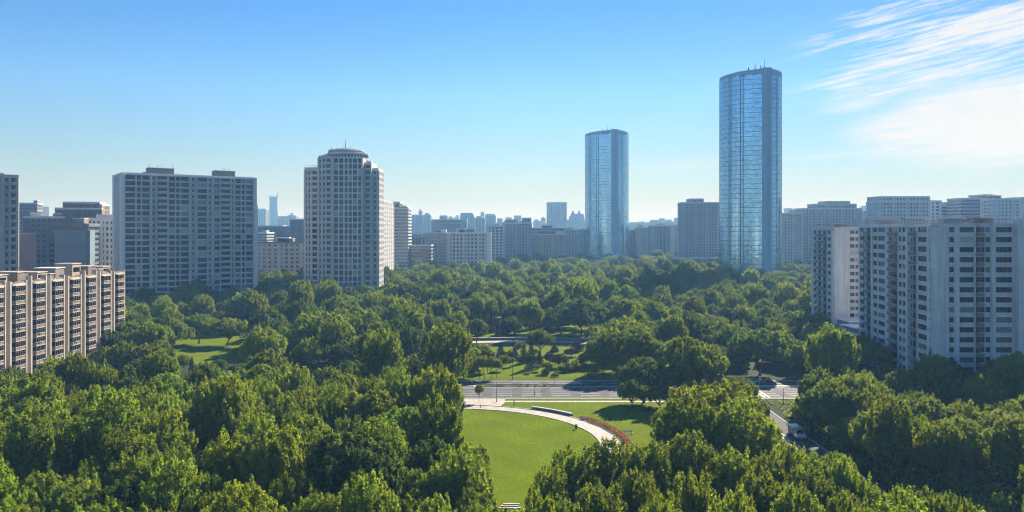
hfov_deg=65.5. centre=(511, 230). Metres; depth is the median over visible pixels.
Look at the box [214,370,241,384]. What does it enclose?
poplar tree
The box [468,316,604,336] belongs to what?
glade lawn
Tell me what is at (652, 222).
city block
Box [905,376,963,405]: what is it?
broadleaf tree
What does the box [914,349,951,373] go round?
poplar tree
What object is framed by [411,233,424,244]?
city block
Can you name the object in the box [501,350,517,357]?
plum tree
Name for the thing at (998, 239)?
window
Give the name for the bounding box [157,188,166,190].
window
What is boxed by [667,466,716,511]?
poplar tree
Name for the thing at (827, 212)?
city block
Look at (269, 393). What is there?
poplar tree
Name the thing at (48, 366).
poplar tree
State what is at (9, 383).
poplar tree
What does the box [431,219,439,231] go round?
city block
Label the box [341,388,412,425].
broadleaf tree
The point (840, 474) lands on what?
poplar tree
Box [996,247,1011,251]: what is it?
window
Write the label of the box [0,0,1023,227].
sky
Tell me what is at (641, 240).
city block
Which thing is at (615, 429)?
flower hedge
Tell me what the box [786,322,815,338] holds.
broadleaf tree
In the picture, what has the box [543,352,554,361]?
plum tree
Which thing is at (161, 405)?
poplar tree
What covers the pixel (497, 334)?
spruce tree
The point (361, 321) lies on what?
broadleaf tree
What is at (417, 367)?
broadleaf tree
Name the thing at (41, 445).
poplar tree
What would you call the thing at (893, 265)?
window
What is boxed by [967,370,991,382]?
broadleaf tree
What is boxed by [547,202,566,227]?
city block
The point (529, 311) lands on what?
poplar tree
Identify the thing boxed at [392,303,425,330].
poplar tree
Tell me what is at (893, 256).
window
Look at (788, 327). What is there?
broadleaf tree
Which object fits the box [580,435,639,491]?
poplar tree
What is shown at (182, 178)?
window
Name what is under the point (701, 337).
broadleaf tree
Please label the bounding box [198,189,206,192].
window
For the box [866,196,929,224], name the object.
city block
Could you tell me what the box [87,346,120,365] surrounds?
broadleaf tree
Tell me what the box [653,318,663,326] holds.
broadleaf tree
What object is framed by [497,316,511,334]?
spruce tree
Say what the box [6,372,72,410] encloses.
poplar tree
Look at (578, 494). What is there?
poplar tree
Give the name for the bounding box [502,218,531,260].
city block
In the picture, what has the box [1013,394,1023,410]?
poplar tree
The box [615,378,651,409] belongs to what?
broadleaf tree
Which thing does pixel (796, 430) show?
truck
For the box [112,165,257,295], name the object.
apartment block
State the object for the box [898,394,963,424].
poplar tree
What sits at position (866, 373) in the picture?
broadleaf tree
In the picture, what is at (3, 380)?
poplar tree
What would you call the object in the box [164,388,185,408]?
poplar tree
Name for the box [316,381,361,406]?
poplar tree
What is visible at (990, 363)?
poplar tree
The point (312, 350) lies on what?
broadleaf tree
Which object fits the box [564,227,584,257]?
city block
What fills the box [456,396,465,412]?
broadleaf tree
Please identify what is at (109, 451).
poplar tree
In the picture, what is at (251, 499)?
poplar tree
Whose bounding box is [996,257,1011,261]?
window
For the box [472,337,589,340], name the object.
terrace wall
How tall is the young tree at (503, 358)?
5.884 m
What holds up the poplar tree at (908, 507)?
on the ground at (770, 370)
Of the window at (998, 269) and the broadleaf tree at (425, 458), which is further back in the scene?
the window at (998, 269)
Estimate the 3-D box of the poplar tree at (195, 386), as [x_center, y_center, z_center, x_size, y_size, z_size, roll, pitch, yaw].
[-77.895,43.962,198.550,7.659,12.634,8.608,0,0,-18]
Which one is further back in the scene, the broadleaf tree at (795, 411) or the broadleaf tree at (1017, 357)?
the broadleaf tree at (1017, 357)
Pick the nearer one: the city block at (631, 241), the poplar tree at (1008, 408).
the poplar tree at (1008, 408)
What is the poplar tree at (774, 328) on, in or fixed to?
on the ground at (770, 370)
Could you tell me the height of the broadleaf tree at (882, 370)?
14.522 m
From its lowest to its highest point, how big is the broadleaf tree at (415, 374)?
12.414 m
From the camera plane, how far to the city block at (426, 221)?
2199.45 m
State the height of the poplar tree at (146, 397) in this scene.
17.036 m
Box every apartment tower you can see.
[0,173,18,270]
[304,140,383,290]
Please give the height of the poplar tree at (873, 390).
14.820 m
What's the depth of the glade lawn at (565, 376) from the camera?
282.12 m
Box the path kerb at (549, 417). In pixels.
[464,405,621,444]
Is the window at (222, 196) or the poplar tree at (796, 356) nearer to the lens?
the poplar tree at (796, 356)
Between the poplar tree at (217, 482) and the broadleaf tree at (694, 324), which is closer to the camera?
the poplar tree at (217, 482)
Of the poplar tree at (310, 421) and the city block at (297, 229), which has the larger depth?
the city block at (297, 229)
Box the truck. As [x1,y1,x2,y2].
[788,423,805,439]
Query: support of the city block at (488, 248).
on the ground at (770, 370)
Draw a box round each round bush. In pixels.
[540,370,549,373]
[557,363,567,371]
[562,362,574,371]
[571,360,581,370]
[574,357,583,365]
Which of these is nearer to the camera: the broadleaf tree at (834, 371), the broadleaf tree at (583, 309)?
the broadleaf tree at (834, 371)
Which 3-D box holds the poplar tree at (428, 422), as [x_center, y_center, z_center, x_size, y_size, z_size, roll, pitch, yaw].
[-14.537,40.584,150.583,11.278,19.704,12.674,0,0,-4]
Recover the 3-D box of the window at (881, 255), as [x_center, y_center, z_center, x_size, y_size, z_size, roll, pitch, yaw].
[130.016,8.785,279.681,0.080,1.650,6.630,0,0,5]
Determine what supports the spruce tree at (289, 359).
on the ground at (770, 370)
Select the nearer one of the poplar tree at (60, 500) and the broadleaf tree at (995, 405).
the poplar tree at (60, 500)
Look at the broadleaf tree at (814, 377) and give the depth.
204.01 m
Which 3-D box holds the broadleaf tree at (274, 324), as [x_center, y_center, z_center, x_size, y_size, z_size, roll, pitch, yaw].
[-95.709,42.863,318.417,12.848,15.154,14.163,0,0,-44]
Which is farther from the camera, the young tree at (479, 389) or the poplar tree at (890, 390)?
the young tree at (479, 389)
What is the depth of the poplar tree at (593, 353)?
265.98 m
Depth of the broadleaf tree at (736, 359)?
269.50 m
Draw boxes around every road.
[458,381,798,397]
[643,257,717,263]
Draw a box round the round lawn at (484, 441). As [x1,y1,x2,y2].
[460,409,598,492]
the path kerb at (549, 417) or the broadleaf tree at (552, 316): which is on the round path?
the path kerb at (549, 417)
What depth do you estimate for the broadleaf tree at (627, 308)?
360.60 m
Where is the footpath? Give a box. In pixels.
[505,401,663,401]
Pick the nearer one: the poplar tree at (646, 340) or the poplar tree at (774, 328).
the poplar tree at (646, 340)
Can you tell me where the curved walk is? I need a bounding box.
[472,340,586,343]
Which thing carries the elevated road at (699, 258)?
on the ground at (770, 370)
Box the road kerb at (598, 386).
[456,380,801,398]
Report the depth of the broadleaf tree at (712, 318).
348.13 m
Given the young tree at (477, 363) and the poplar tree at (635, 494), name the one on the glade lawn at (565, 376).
the young tree at (477, 363)
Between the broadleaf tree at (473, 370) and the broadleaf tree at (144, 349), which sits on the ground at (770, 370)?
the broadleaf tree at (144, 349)
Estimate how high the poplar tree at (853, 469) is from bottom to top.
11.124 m
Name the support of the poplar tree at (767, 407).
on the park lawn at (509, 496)
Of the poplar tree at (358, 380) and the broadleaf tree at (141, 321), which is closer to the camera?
the poplar tree at (358, 380)
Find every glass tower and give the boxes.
[585,126,628,257]
[719,60,781,273]
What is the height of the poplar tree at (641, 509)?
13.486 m
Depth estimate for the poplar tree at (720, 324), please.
318.55 m
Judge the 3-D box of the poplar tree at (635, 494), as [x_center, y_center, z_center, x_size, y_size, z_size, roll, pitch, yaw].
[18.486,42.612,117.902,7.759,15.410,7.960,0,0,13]
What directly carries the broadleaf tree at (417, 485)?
on the ground at (770, 370)
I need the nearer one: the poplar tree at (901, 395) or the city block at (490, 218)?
the poplar tree at (901, 395)
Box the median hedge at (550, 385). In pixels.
[482,384,675,385]
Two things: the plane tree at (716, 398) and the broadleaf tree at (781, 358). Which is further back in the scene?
the broadleaf tree at (781, 358)
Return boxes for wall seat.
[532,406,572,415]
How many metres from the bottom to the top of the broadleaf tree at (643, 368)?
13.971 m
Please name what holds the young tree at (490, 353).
on the glade lawn at (565, 376)
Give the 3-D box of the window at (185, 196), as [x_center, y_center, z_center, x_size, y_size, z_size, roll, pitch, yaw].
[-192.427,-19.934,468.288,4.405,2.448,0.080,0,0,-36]
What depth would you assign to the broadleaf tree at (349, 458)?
123.33 m
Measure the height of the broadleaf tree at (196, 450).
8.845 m
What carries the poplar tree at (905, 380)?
on the ground at (770, 370)
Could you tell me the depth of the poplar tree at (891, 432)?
155.06 m
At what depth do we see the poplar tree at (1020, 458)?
143.13 m
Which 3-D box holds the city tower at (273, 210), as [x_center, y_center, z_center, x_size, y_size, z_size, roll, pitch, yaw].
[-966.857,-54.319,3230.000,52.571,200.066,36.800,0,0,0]
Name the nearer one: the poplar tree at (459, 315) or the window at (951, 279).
the window at (951, 279)
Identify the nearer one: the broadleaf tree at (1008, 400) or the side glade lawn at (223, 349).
the broadleaf tree at (1008, 400)
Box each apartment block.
[0,263,124,373]
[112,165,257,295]
[384,200,393,269]
[812,217,859,322]
[858,217,1023,373]
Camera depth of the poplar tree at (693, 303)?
368.94 m
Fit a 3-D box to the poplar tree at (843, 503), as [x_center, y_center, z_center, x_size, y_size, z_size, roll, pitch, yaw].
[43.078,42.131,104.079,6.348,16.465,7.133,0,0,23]
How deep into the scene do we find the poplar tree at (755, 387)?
222.68 m
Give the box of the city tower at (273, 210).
[269,192,277,224]
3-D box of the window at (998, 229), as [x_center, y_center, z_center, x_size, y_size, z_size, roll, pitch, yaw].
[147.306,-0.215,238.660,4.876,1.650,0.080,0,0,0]
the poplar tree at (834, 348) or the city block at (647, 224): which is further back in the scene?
the city block at (647, 224)
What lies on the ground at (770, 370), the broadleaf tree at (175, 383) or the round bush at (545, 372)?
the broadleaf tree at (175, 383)
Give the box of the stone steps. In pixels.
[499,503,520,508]
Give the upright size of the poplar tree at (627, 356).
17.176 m
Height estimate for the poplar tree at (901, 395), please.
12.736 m
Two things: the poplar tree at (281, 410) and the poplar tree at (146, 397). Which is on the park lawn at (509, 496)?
the poplar tree at (281, 410)
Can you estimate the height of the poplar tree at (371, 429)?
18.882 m
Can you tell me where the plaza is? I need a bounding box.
[463,399,504,405]
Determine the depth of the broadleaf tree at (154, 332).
292.80 m
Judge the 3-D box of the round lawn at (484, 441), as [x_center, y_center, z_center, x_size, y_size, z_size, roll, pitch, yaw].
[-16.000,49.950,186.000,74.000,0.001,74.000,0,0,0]
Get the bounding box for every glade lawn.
[171,335,246,363]
[457,346,662,379]
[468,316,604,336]
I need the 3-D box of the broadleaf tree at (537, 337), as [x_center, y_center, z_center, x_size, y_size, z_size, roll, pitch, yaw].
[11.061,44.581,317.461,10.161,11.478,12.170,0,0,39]
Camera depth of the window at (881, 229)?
279.91 m
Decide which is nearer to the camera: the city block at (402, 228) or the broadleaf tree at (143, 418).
the broadleaf tree at (143, 418)
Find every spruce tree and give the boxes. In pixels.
[187,357,193,374]
[287,351,294,369]
[467,310,475,322]
[472,314,485,335]
[495,322,501,336]
[496,343,504,358]
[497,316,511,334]
[508,307,523,330]
[512,348,519,358]
[518,343,527,362]
[524,341,538,368]
[535,307,547,329]
[536,351,543,362]
[548,344,559,351]
[573,340,584,350]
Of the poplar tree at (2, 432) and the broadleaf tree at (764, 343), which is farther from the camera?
the broadleaf tree at (764, 343)
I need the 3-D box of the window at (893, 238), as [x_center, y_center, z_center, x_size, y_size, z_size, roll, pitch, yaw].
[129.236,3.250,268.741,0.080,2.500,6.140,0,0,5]
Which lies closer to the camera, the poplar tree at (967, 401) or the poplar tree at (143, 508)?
the poplar tree at (143, 508)
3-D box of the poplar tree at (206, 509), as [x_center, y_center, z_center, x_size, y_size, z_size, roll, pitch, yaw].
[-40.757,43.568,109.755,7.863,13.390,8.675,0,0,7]
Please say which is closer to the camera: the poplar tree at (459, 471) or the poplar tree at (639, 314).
the poplar tree at (459, 471)
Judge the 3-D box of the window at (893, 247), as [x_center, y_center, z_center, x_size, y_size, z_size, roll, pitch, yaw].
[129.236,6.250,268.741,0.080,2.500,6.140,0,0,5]
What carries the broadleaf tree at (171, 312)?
on the ground at (770, 370)
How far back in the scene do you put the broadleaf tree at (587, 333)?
348.60 m
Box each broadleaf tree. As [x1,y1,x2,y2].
[0,366,25,380]
[0,385,12,403]
[0,395,69,428]
[1,365,28,378]
[10,469,82,510]
[67,400,104,416]
[83,474,143,511]
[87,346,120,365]
[101,330,136,366]
[114,358,141,379]
[118,319,139,333]
[125,313,147,327]
[127,339,176,359]
[128,321,171,346]
[128,410,149,429]
[137,371,193,402]
[150,313,187,340]
[153,306,183,319]
[163,325,176,345]
[167,317,195,344]
[176,354,193,372]
[180,312,214,343]
[182,362,223,385]
[183,361,226,379]
[191,447,203,455]
[193,449,203,461]
[206,317,247,345]
[230,360,249,374]
[232,363,289,385]
[235,348,292,372]
[246,305,287,335]
[253,319,285,332]
[277,326,292,357]
[283,298,316,324]
[289,336,326,375]
[301,309,329,323]
[305,428,409,497]
[311,365,336,386]
[322,340,359,365]
[332,359,375,377]
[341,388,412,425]
[346,307,387,358]
[358,374,375,380]
[361,305,385,321]
[380,405,418,442]
[382,297,425,320]
[382,317,422,351]
[386,468,451,505]
[402,436,479,474]
[404,359,423,380]
[409,372,420,382]
[412,329,426,353]
[417,344,469,362]
[419,331,440,349]
[422,314,444,332]
[431,316,469,339]
[455,364,480,378]
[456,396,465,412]
[468,318,488,342]
[468,347,482,356]
[499,315,532,333]
[526,328,555,353]
[543,306,573,336]
[556,296,609,336]
[583,324,602,337]
[603,296,640,322]
[612,356,665,402]
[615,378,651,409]
[634,319,664,341]
[638,383,676,406]
[641,300,667,321]
[641,339,676,366]
[646,363,692,389]
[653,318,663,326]
[662,336,729,381]
[670,335,695,345]
[678,309,716,340]
[686,313,724,321]
[691,333,713,344]
[710,324,755,347]
[717,346,750,375]
[726,328,788,374]
[745,306,782,324]
[751,315,769,331]
[758,431,788,452]
[764,317,797,328]
[767,345,799,369]
[769,310,805,323]
[771,328,799,364]
[774,323,792,329]
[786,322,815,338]
[787,309,810,318]
[790,404,835,433]
[794,378,862,441]
[797,366,837,424]
[802,314,829,325]
[804,329,830,340]
[806,366,842,379]
[812,310,830,322]
[852,332,871,368]
[854,339,893,370]
[858,369,883,382]
[872,361,900,381]
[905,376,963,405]
[945,358,962,374]
[954,368,987,387]
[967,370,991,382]
[971,401,1005,413]
[993,351,1023,368]
[1002,397,1018,405]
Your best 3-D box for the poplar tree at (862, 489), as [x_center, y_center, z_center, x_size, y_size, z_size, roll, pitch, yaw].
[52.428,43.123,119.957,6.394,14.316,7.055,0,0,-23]
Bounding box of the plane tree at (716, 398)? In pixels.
[648,378,782,442]
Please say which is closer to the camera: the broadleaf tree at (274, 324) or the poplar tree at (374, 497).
the poplar tree at (374, 497)
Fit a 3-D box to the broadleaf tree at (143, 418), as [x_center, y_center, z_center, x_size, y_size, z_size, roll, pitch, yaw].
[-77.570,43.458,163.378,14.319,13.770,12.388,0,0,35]
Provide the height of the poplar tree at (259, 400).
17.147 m
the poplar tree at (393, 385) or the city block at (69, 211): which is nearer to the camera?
the poplar tree at (393, 385)
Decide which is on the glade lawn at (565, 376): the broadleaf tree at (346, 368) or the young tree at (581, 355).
the young tree at (581, 355)
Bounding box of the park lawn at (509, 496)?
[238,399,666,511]
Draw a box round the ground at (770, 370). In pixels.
[64,314,1023,511]
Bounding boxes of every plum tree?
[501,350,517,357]
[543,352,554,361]
[548,353,569,365]
[563,347,579,356]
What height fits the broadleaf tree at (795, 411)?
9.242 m
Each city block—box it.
[19,200,42,232]
[19,233,35,270]
[23,207,64,266]
[42,207,48,215]
[49,218,99,266]
[55,202,105,222]
[55,230,94,264]
[89,214,111,269]
[100,204,109,213]
[258,209,268,224]
[258,225,284,241]
[258,230,273,241]
[258,237,303,274]
[277,216,299,225]
[283,226,289,236]
[290,219,303,241]
[393,202,411,268]
[409,244,432,269]
[411,215,421,232]
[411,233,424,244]
[422,213,431,232]
[425,229,446,263]
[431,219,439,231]
[439,215,448,218]
[440,219,460,231]
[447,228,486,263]
[460,213,473,228]
[461,219,467,229]
[474,216,485,231]
[485,214,495,223]
[486,223,504,261]
[487,233,490,263]
[497,218,502,224]
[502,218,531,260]
[514,215,520,222]
[532,225,568,233]
[532,231,566,257]
[533,219,539,227]
[541,217,545,227]
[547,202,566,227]
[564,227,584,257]
[567,210,584,228]
[629,222,639,228]
[629,229,634,253]
[635,225,648,256]
[644,222,650,226]
[649,223,670,255]
[650,220,659,224]
[662,221,675,224]
[671,225,677,255]
[678,198,718,261]
[782,210,802,264]
[793,201,862,263]
[862,211,865,224]
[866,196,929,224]
[930,198,941,222]
[942,202,946,216]
[947,194,992,222]
[980,195,1020,222]
[1011,197,1023,218]
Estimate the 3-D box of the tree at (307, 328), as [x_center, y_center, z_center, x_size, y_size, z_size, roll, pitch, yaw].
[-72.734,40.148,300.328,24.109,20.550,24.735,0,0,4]
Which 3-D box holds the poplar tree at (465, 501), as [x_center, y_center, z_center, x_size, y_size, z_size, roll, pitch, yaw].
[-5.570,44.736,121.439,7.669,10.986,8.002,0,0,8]
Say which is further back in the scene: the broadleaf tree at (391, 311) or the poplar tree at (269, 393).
the broadleaf tree at (391, 311)
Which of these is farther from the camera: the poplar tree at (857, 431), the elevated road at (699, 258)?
the elevated road at (699, 258)
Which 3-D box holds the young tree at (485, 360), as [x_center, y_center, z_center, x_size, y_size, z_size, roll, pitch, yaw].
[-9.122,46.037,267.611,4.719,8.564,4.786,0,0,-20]
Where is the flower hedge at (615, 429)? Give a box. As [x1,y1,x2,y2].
[586,417,631,445]
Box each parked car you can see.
[744,378,759,382]
[761,380,776,384]
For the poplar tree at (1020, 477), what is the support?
on the ground at (770, 370)
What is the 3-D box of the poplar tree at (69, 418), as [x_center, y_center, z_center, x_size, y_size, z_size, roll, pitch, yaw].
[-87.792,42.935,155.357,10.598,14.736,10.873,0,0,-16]
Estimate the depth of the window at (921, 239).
245.70 m
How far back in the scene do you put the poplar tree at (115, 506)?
112.99 m
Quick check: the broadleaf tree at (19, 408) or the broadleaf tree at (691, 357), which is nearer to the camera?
the broadleaf tree at (19, 408)
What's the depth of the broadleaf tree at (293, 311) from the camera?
353.32 m
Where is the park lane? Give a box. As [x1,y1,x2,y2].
[769,412,884,494]
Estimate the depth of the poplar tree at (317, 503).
111.34 m
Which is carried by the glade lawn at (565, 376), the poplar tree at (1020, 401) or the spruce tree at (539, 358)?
the spruce tree at (539, 358)
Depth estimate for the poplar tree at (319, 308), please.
337.93 m
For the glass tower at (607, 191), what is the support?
on the ground at (770, 370)
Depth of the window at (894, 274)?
238.96 m
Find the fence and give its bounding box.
[460,378,613,379]
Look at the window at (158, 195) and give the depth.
461.27 m
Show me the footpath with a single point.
(580, 401)
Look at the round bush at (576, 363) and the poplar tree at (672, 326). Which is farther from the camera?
the poplar tree at (672, 326)
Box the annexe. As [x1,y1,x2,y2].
[834,318,858,336]
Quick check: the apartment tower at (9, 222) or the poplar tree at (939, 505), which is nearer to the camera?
the poplar tree at (939, 505)
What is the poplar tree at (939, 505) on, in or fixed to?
on the ground at (770, 370)
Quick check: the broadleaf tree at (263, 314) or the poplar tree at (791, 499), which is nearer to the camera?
the poplar tree at (791, 499)
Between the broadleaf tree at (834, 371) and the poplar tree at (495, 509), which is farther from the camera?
the broadleaf tree at (834, 371)
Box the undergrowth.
[197,397,1023,511]
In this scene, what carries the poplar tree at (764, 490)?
on the ground at (770, 370)
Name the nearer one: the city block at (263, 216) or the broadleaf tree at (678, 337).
the broadleaf tree at (678, 337)
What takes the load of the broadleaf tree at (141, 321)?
on the ground at (770, 370)
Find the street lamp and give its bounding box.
[490,381,503,401]
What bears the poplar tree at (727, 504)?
on the ground at (770, 370)
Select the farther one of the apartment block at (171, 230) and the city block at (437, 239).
the city block at (437, 239)
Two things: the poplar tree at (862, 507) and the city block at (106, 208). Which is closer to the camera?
the poplar tree at (862, 507)
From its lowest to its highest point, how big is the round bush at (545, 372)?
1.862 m
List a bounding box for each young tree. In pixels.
[469,354,480,377]
[472,343,489,350]
[472,357,484,378]
[475,384,484,399]
[479,348,495,371]
[480,355,491,378]
[485,356,495,375]
[494,358,502,377]
[498,354,509,369]
[514,341,526,351]
[532,364,542,371]
[541,362,554,369]
[578,353,588,366]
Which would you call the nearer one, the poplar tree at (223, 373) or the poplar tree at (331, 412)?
the poplar tree at (331, 412)
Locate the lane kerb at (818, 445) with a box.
[770,410,890,495]
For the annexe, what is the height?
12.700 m
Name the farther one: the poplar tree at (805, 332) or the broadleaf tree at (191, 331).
the broadleaf tree at (191, 331)
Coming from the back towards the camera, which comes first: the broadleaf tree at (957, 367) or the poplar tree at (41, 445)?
the broadleaf tree at (957, 367)
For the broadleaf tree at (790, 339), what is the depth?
294.99 m
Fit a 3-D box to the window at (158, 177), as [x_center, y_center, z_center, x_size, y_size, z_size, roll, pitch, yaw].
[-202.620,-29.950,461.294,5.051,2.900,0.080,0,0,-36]
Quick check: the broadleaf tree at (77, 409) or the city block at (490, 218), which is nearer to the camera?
the broadleaf tree at (77, 409)
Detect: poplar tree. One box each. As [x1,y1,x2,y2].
[0,372,18,387]
[0,396,9,412]
[0,401,77,483]
[0,418,30,476]
[0,452,27,511]
[2,377,19,390]
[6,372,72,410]
[12,370,65,396]
[15,501,50,511]
[32,359,58,378]
[43,471,101,511]
[49,413,79,434]
[52,504,84,511]
[55,349,89,390]
[64,381,87,397]
[65,386,146,474]
[65,389,88,409]
[67,455,107,492]
[75,358,118,391]
[84,494,137,511]
[87,384,115,396]
[88,420,159,476]
[93,385,127,408]
[101,450,153,490]
[113,372,148,390]
[119,381,170,412]
[129,503,164,511]
[136,347,182,382]
[138,452,203,511]
[139,405,198,466]
[139,437,211,488]
[143,409,187,444]
[146,396,183,424]
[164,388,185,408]
[179,401,220,450]
[186,371,256,444]
[187,380,204,400]
[188,471,232,499]
[189,491,226,511]
[197,425,249,491]
[200,495,216,511]
[203,441,230,464]
[208,474,287,511]
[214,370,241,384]
[230,382,268,434]
[233,410,278,442]
[236,418,307,496]
[239,325,287,361]
[240,508,283,511]
[244,374,280,407]
[250,403,266,424]
[260,396,307,429]
[268,470,315,511]
[276,362,316,403]
[279,390,293,397]
[280,409,341,443]
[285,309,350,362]
[288,370,317,400]
[288,386,325,415]
[290,484,340,511]
[300,426,330,494]
[306,307,328,313]
[312,384,326,399]
[313,389,350,427]
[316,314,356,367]
[316,380,329,389]
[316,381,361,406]
[316,415,335,431]
[327,369,362,395]
[331,307,350,314]
[333,413,362,434]
[333,469,400,511]
[353,414,411,466]
[354,375,363,387]
[355,329,372,358]
[358,374,385,396]
[359,327,408,378]
[374,365,412,405]
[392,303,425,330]
[398,492,431,511]
[401,341,420,357]
[403,352,426,367]
[404,392,464,451]
[406,362,461,417]
[408,492,456,511]
[419,304,434,315]
[422,322,472,380]
[427,441,490,509]
[431,298,452,318]
[450,487,496,511]
[451,311,468,326]
[462,442,491,474]
[464,501,489,511]
[469,458,496,499]
[475,503,510,511]
[516,298,544,330]
[524,463,571,511]
[525,488,555,511]
[545,443,602,504]
[553,495,579,511]
[571,482,613,510]
[573,477,627,511]
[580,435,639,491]
[584,333,621,378]
[586,325,607,348]
[595,328,639,372]
[599,314,653,364]
[611,465,661,511]
[615,324,662,357]
[620,440,675,499]
[630,310,651,323]
[638,502,682,511]
[641,439,670,499]
[644,486,681,511]
[653,391,721,447]
[658,311,689,342]
[659,428,719,492]
[665,305,682,317]
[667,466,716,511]
[678,371,728,394]
[682,295,707,317]
[704,393,780,462]
[706,442,766,500]
[706,482,756,511]
[713,317,731,347]
[725,376,760,398]
[736,465,784,511]
[753,448,789,486]
[754,399,769,418]
[765,321,786,359]
[769,480,826,511]
[775,441,807,473]
[782,459,844,510]
[784,341,809,374]
[794,449,830,483]
[798,322,819,341]
[801,322,861,375]
[818,320,836,330]
[820,488,861,511]
[821,450,855,471]
[824,455,858,496]
[828,416,863,451]
[831,367,878,417]
[832,488,871,511]
[844,469,885,507]
[846,460,859,478]
[848,410,903,467]
[859,381,891,415]
[859,485,934,511]
[862,391,894,411]
[862,395,919,483]
[877,483,920,510]
[880,366,940,395]
[880,388,900,397]
[894,389,917,399]
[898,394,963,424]
[905,485,949,509]
[906,390,936,403]
[908,414,931,474]
[912,352,960,389]
[913,418,966,488]
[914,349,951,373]
[924,488,965,511]
[935,415,990,478]
[949,398,976,414]
[951,398,979,428]
[956,372,1004,408]
[958,496,976,511]
[962,405,1023,468]
[980,358,995,371]
[982,414,1023,495]
[987,351,1023,371]
[989,355,1023,400]
[997,398,1023,461]
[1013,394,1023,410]
[1017,464,1023,490]
[1018,444,1023,479]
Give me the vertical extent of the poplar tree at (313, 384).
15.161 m
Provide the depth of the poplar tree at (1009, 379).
194.18 m
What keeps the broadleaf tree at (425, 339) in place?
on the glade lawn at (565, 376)
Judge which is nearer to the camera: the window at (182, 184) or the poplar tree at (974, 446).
the poplar tree at (974, 446)
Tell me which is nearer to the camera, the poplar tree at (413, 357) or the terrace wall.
the poplar tree at (413, 357)
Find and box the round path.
[465,405,620,453]
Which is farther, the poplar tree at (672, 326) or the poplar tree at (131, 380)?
the poplar tree at (672, 326)
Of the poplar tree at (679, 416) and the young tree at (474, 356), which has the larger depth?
the young tree at (474, 356)
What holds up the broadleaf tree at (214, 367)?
on the ground at (770, 370)
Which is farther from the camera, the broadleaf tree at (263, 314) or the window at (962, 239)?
the broadleaf tree at (263, 314)
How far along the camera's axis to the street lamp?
232.04 m
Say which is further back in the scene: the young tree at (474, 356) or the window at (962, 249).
the young tree at (474, 356)
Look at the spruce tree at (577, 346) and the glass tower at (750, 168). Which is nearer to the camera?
the spruce tree at (577, 346)
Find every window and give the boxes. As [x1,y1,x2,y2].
[125,175,134,178]
[125,181,134,184]
[125,187,134,190]
[125,193,134,196]
[142,175,149,179]
[142,181,149,185]
[142,187,149,191]
[142,193,149,197]
[157,176,166,178]
[157,182,166,184]
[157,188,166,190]
[157,194,166,196]
[181,177,188,180]
[181,183,188,186]
[181,189,188,192]
[181,194,188,198]
[198,178,206,181]
[198,183,206,187]
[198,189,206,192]
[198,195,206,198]
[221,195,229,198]
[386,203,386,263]
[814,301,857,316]
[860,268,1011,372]
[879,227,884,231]
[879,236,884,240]
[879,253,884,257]
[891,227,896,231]
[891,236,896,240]
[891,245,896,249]
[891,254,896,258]
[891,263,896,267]
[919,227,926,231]
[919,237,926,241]
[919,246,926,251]
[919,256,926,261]
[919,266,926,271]
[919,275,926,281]
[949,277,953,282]
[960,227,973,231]
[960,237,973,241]
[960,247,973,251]
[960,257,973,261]
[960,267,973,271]
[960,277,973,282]
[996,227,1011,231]
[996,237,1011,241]
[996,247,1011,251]
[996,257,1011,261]
[996,267,1011,271]
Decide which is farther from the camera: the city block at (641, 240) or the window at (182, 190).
the city block at (641, 240)
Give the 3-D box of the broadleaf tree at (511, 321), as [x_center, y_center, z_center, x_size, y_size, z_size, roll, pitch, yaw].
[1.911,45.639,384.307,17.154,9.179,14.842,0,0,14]
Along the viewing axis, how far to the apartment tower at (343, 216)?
522.03 m
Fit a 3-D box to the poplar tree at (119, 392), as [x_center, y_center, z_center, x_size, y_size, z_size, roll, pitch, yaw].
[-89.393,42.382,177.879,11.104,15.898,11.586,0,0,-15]
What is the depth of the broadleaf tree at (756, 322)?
358.75 m
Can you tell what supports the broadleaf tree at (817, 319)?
on the ground at (770, 370)
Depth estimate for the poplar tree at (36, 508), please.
114.94 m
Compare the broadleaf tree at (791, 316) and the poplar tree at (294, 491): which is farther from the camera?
the broadleaf tree at (791, 316)
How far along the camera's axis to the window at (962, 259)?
238.72 m
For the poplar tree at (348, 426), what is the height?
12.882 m
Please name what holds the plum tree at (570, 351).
on the glade lawn at (565, 376)
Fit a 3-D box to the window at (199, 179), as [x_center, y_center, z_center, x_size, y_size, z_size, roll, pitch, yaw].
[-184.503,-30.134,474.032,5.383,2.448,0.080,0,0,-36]

